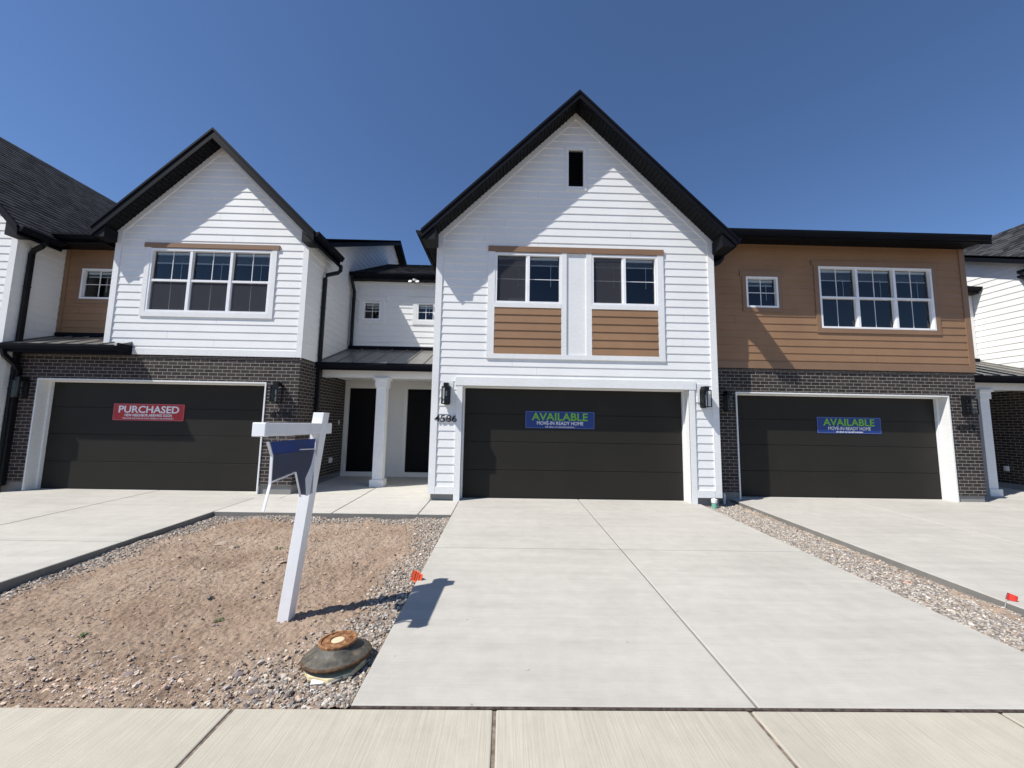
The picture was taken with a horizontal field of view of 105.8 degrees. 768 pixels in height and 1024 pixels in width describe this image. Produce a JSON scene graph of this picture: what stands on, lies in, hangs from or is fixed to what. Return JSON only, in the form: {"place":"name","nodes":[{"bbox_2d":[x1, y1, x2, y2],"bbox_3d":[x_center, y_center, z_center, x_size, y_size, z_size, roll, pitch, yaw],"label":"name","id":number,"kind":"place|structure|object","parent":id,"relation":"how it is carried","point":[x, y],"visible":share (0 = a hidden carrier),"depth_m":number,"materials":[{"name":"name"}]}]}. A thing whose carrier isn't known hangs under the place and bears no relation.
{"place":"outdoors","nodes":[
{"label":"outdoors","id":0,"kind":"place"},
{"bbox_2d":[0,488,264,582],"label":"driveway","id":1,"kind":"structure","parent":0,"point":[61,525],"depth_m":6.45,"materials":[{"name":"concrete"}]},
{"bbox_2d":[21,540,118,541],"bbox_3d":[-8.012,2.161,5.508,5.345,0.211,6.410,1,-6,-1],"label":"driveway joint","id":2,"kind":"object","parent":1,"relation":"on","point":[37,540],"visible":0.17,"depth_m":5.30,"materials":[{"name":"concrete"}]},
{"bbox_2d":[247,494,287,497],"bbox_3d":[-5.200,2.465,8.278,0.690,0.139,0.400,1,-6,-1],"label":"porch apron","id":3,"kind":"object","parent":1,"relation":"on","point":[275,496],"visible":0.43,"depth_m":8.25,"materials":[{"name":"concrete"}]},
{"bbox_2d":[0,516,448,709],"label":"dirt ground","id":4,"kind":"structure","parent":0,"point":[13,616],"depth_m":3.61,"materials":[{"name":"brown soil"}]},
{"bbox_2d":[122,671,134,677],"bbox_3d":[-2.682,2.039,2.703,0.060,0.030,0.086,3,-6,-22],"label":"rock","id":5,"kind":"object","parent":4,"relation":"on","point":[128,673],"visible":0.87,"depth_m":2.71,"materials":[{"name":"stone"}]},
{"bbox_2d":[215,541,227,545],"bbox_3d":[-4.082,2.253,5.439,0.165,0.078,0.087,1,-6,-1],"label":"rock","id":6,"kind":"object","parent":4,"relation":"on","point":[222,543],"visible":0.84,"depth_m":5.43,"materials":[{"name":"stone"}]},
{"bbox_2d":[0,515,446,708],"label":"pebbles","id":7,"kind":"object","parent":4,"relation":"on","point":[180,681],"visible":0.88,"depth_m":2.88,"materials":[{"name":"gravel"}]},
{"bbox_2d":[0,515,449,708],"bbox_3d":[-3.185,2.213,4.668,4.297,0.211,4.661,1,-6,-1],"label":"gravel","id":8,"kind":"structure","parent":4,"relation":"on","point":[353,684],"depth_m":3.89,"materials":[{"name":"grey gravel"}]},
{"bbox_2d":[248,688,259,695],"bbox_3d":[-1.695,2.039,2.559,0.083,0.036,0.055,7,-8,-44],"label":"rock","id":9,"kind":"object","parent":8,"relation":"on","point":[252,692],"visible":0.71,"depth_m":2.55,"materials":[{"name":"stone"}]},
{"bbox_2d":[310,676,342,685],"bbox_3d":[-1.272,2.048,2.662,0.209,0.064,0.066,3,-6,-15],"label":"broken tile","id":10,"kind":"object","parent":8,"relation":"on","point":[317,682],"visible":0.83,"depth_m":2.64,"materials":[{"name":"white ceramic"}]},
{"bbox_2d":[228,544,238,548],"bbox_3d":[-3.841,2.256,5.353,0.140,0.067,0.133,-2,-7,27],"label":"rock","id":11,"kind":"object","parent":4,"relation":"on","point":[235,546],"visible":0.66,"depth_m":5.34,"materials":[{"name":"stone"}]},
{"bbox_2d":[232,671,243,677],"bbox_3d":[-1.948,2.066,2.753,0.074,0.034,0.060,-2,-7,27],"label":"rock","id":12,"kind":"object","parent":4,"relation":"on","point":[238,674],"visible":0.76,"depth_m":2.74,"materials":[{"name":"stone"}]},
{"bbox_2d":[268,689,281,694],"bbox_3d":[-1.558,2.020,2.544,0.065,0.032,0.080,-2,-7,30],"label":"rock","id":13,"kind":"object","parent":4,"relation":"on","point":[274,691],"visible":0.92,"depth_m":2.52,"materials":[{"name":"stone"}]},
{"bbox_2d":[252,412,331,622],"bbox_3d":[-1.940,1.203,3.278,0.314,1.940,0.989,1,-6,-1],"label":"sign post","id":14,"kind":"object","parent":4,"relation":"on","point":[302,458],"visible":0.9,"depth_m":3.50,"materials":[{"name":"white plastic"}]},
{"bbox_2d":[300,630,371,684],"bbox_3d":[-1.302,2.039,2.883,0.487,0.275,0.488,1,-6,-1],"label":"meter frame","id":15,"kind":"object","parent":4,"relation":"on","point":[345,654],"visible":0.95,"depth_m":2.77,"materials":[{"name":"dark iron"},{"name":"rusted iron"},{"name":"concrete"}]},
{"bbox_2d":[411,570,422,582],"bbox_3d":[-1.086,2.170,4.292,0.087,0.216,0.226,7,-8,-44],"label":"marker flag","id":16,"kind":"object","parent":4,"relation":"on","point":[416,576],"visible":0.92,"depth_m":4.27,"materials":[{"name":"plastic"}]},
{"bbox_2d":[214,498,458,514],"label":"walkway","id":17,"kind":"structure","parent":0,"point":[356,506],"depth_m":7.47,"materials":[{"name":"concrete"}]},
{"bbox_2d":[283,476,429,499],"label":"porch floor","id":18,"kind":"structure","parent":0,"point":[393,488],"depth_m":9.15,"materials":[{"name":"concrete"}]},
{"bbox_2d":[0,708,1023,767],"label":"sidewalk","id":19,"kind":"structure","parent":0,"point":[166,738],"depth_m":2.18,"materials":[{"name":"concrete"}]},
{"bbox_2d":[0,0,1023,264],"label":"sky","id":20,"kind":"structure","parent":0,"point":[368,118],"materials":[{"name":"blue"}]},
{"bbox_2d":[77,472,1023,708],"bbox_3d":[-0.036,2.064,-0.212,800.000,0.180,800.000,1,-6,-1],"label":"ground","id":21,"kind":"structure","parent":0,"point":[337,474],"depth_m":13.87,"materials":[{"name":"grey concrete"}]},
{"bbox_2d":[0,137,115,491],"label":"townhouse","id":22,"kind":"structure","parent":21,"relation":"on","point":[40,200],"depth_m":9.10,"materials":[{"name":"white paint"}]},
{"bbox_2d":[0,127,435,494],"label":"townhouse","id":23,"kind":"structure","parent":21,"relation":"on","point":[215,283],"depth_m":8.91,"materials":[{"name":"wood"}]},
{"bbox_2d":[9,377,29,397],"bbox_3d":[-10.764,0.075,8.481,0.172,0.460,0.220,1,-6,-1],"label":"wall lantern","id":24,"kind":"object","parent":23,"relation":"attached to","point":[26,383],"depth_m":8.52,"materials":[{"name":"black metal"}]},
{"bbox_2d":[79,268,112,298],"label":"window","id":25,"kind":"structure","parent":23,"relation":"in","point":[95,283],"depth_m":9.63,"materials":[{"name":"glass"}]},
{"bbox_2d":[112,403,184,420],"bbox_3d":[-8.300,0.647,8.853,1.600,0.385,0.011,1,-6,-1],"label":"banner","id":26,"kind":"object","parent":23,"relation":"attached to","point":[150,412],"visible":1,"depth_m":8.85,"materials":[{"name":"red plastic"}]},
{"bbox_2d":[40,382,264,489],"bbox_3d":[-8.045,1.167,8.834,4.990,2.427,0.045,1,-6,-1],"label":"garage door","id":27,"kind":"structure","parent":23,"relation":"in","point":[200,457],"depth_m":8.80,"materials":[{"name":"paint"}]},
{"bbox_2d":[144,248,271,313],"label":"window","id":28,"kind":"structure","parent":23,"relation":"in","point":[179,280],"depth_m":8.92,"materials":[{"name":"glass"}]},
{"bbox_2d":[269,381,282,402],"bbox_3d":[-5.206,0.182,8.572,0.172,0.460,0.220,1,-6,-1],"label":"wall lantern","id":29,"kind":"object","parent":23,"relation":"attached to","point":[277,386],"depth_m":8.54,"materials":[{"name":"black metal"}]},
{"bbox_2d":[270,411,291,417],"bbox_3d":[-5.139,0.677,8.619,0.480,0.142,0.016,1,-6,-1],"label":"house number","id":30,"kind":"object","parent":23,"relation":"attached to","point":[273,413],"visible":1,"depth_m":8.61,"materials":[{"name":"black metal"}]},
{"bbox_2d":[362,301,380,319],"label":"window","id":31,"kind":"structure","parent":23,"relation":"in","point":[371,309],"depth_m":11.59,"materials":[{"name":"glass"}]},
{"bbox_2d":[416,302,434,320],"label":"window","id":32,"kind":"structure","parent":23,"relation":"in","point":[425,311],"depth_m":11.63,"materials":[{"name":"glass"}]},
{"bbox_2d":[0,499,1023,705],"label":"slab edge","id":33,"kind":"object","parent":21,"relation":"on","point":[8,585],"visible":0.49,"depth_m":5.38,"materials":[{"name":"concrete"}]},
{"bbox_2d":[416,90,741,506],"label":"townhouse","id":34,"kind":"structure","parent":21,"relation":"on","point":[578,245],"depth_m":8.64,"materials":[{"name":"white paint"}]},
{"bbox_2d":[441,383,450,404],"bbox_3d":[-1.405,0.206,8.262,0.172,0.460,0.220,1,-6,-1],"label":"wall lantern","id":35,"kind":"object","parent":34,"relation":"attached to","point":[446,387],"depth_m":8.26,"materials":[{"name":"black metal"}]},
{"bbox_2d":[435,415,456,421],"bbox_3d":[-1.424,0.741,8.311,0.480,0.143,0.016,1,-6,-1],"label":"house number","id":36,"kind":"object","parent":34,"relation":"attached to","point":[437,418],"visible":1,"depth_m":8.30,"materials":[{"name":"black metal"}]},
{"bbox_2d":[495,253,561,303],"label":"window","id":37,"kind":"structure","parent":34,"relation":"in","point":[519,277],"depth_m":8.73,"materials":[{"name":"glass"}]},
{"bbox_2d":[525,411,594,428],"bbox_3d":[1.075,0.808,8.678,1.555,0.385,0.011,1,-6,-1],"label":"banner","id":38,"kind":"object","parent":34,"relation":"attached to","point":[559,420],"visible":1,"depth_m":8.68,"materials":[{"name":"blue plastic"}]},
{"bbox_2d":[462,388,683,500],"bbox_3d":[1.373,1.316,8.660,4.960,2.452,0.045,1,-6,-1],"label":"garage door","id":39,"kind":"structure","parent":34,"relation":"in","point":[579,461],"depth_m":8.63,"materials":[{"name":"paint"}]},
{"bbox_2d":[592,255,657,305],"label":"window","id":40,"kind":"structure","parent":34,"relation":"in","point":[616,280],"depth_m":8.77,"materials":[{"name":"glass"}]},
{"bbox_2d":[700,386,711,407],"bbox_3d":[4.169,0.283,8.356,0.172,0.460,0.220,1,-6,-1],"label":"wall lantern","id":41,"kind":"object","parent":34,"relation":"attached to","point":[703,390],"depth_m":8.39,"materials":[{"name":"black metal"}]},
{"bbox_2d":[714,228,992,502],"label":"townhouse","id":42,"kind":"structure","parent":21,"relation":"on","point":[811,325],"depth_m":9.28,"materials":[{"name":"wood"}]},
{"bbox_2d":[723,391,734,410],"bbox_3d":[4.997,0.400,8.959,0.172,0.460,0.220,1,-6,-1],"label":"wall lantern","id":43,"kind":"object","parent":42,"relation":"attached to","point":[727,395],"depth_m":8.98,"materials":[{"name":"black metal"}]},
{"bbox_2d":[746,276,778,307],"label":"window","id":44,"kind":"structure","parent":42,"relation":"in","point":[761,291],"depth_m":9.48,"materials":[{"name":"glass"}]},
{"bbox_2d":[737,395,941,498],"bbox_3d":[7.761,1.489,9.323,5.060,2.437,0.045,1,-6,-1],"label":"garage door","id":45,"kind":"structure","parent":42,"relation":"in","point":[789,466],"depth_m":9.29,"materials":[{"name":"paint"}]},
{"bbox_2d":[816,417,881,433],"bbox_3d":[8.135,1.000,9.351,1.570,0.395,0.011,1,-6,-1],"label":"banner","id":46,"kind":"object","parent":42,"relation":"attached to","point":[850,425],"visible":1,"depth_m":9.35,"materials":[{"name":"blue plastic"}]},
{"bbox_2d":[818,266,936,329],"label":"window","id":47,"kind":"structure","parent":42,"relation":"in","point":[850,297],"depth_m":10.15,"materials":[{"name":"glass"}]},
{"bbox_2d":[956,424,976,429],"bbox_3d":[10.668,1.018,9.096,0.470,0.142,0.016,1,-6,-1],"label":"house number","id":48,"kind":"object","parent":42,"relation":"attached to","point":[965,428],"visible":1,"depth_m":9.09,"materials":[{"name":"black metal"}]},
{"bbox_2d":[961,395,978,414],"bbox_3d":[10.685,0.499,9.053,0.172,0.460,0.220,1,-6,-1],"label":"wall lantern","id":49,"kind":"object","parent":42,"relation":"attached to","point":[969,398],"depth_m":9.09,"materials":[{"name":"black metal"}]},
{"bbox_2d":[963,224,1023,495],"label":"townhouse","id":50,"kind":"structure","parent":21,"relation":"on","point":[995,276],"depth_m":11.03,"materials":[{"name":"wood"}]},
{"bbox_2d":[1003,466,1009,470],"bbox_3d":[13.993,2.393,10.971,0.070,0.140,0.100,1,-6,-1],"label":"outdoor outlet","id":51,"kind":"object","parent":50,"relation":"attached to","point":[1005,468],"visible":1,"depth_m":10.95,"materials":[{"name":"white plastic"}]},
{"bbox_2d":[985,487,1023,499],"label":"porch floor","id":52,"kind":"structure","parent":21,"relation":"on","point":[1011,494],"depth_m":9.76,"materials":[{"name":"concrete"}]},
{"bbox_2d":[351,498,1023,709],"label":"driveway","id":53,"kind":"structure","parent":0,"point":[515,602],"depth_m":3.38,"materials":[{"name":"concrete"}]},
{"bbox_2d":[349,706,1023,713],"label":"expansion joint","id":54,"kind":"object","parent":53,"relation":"on","point":[1000,711],"visible":0.33,"depth_m":2.44,"materials":[{"name":"grey concrete"}]},
{"bbox_2d":[708,501,1023,651],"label":"gravel","id":55,"kind":"structure","parent":0,"point":[869,573],"depth_m":4.58,"materials":[{"name":"grey gravel"}]},
{"bbox_2d":[711,498,717,508],"bbox_3d":[4.249,2.544,8.132,0.120,0.280,0.120,1,-6,-1],"label":"cleanout pipe","id":56,"kind":"object","parent":55,"relation":"on","point":[714,501],"visible":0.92,"depth_m":8.09,"materials":[{"name":"green plastic"}]},
{"bbox_2d":[723,493,725,503],"bbox_3d":[4.740,2.581,8.650,0.060,0.290,0.060,1,-6,-1],"label":"cleanout pipe","id":57,"kind":"object","parent":55,"relation":"on","point":[724,498],"visible":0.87,"depth_m":8.63,"materials":[{"name":"white plastic"}]},
{"bbox_2d":[1005,593,1017,604],"bbox_3d":[5.083,2.265,3.977,0.234,0.216,0.051,2,-6,-11],"label":"marker flag","id":58,"kind":"object","parent":55,"relation":"on","point":[1011,597],"visible":0.97,"depth_m":4.00,"materials":[{"name":"plastic"}]},
{"bbox_2d":[731,497,1023,608],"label":"driveway","id":59,"kind":"structure","parent":0,"point":[954,541],"depth_m":6.51,"materials":[{"name":"concrete"}]}
]}

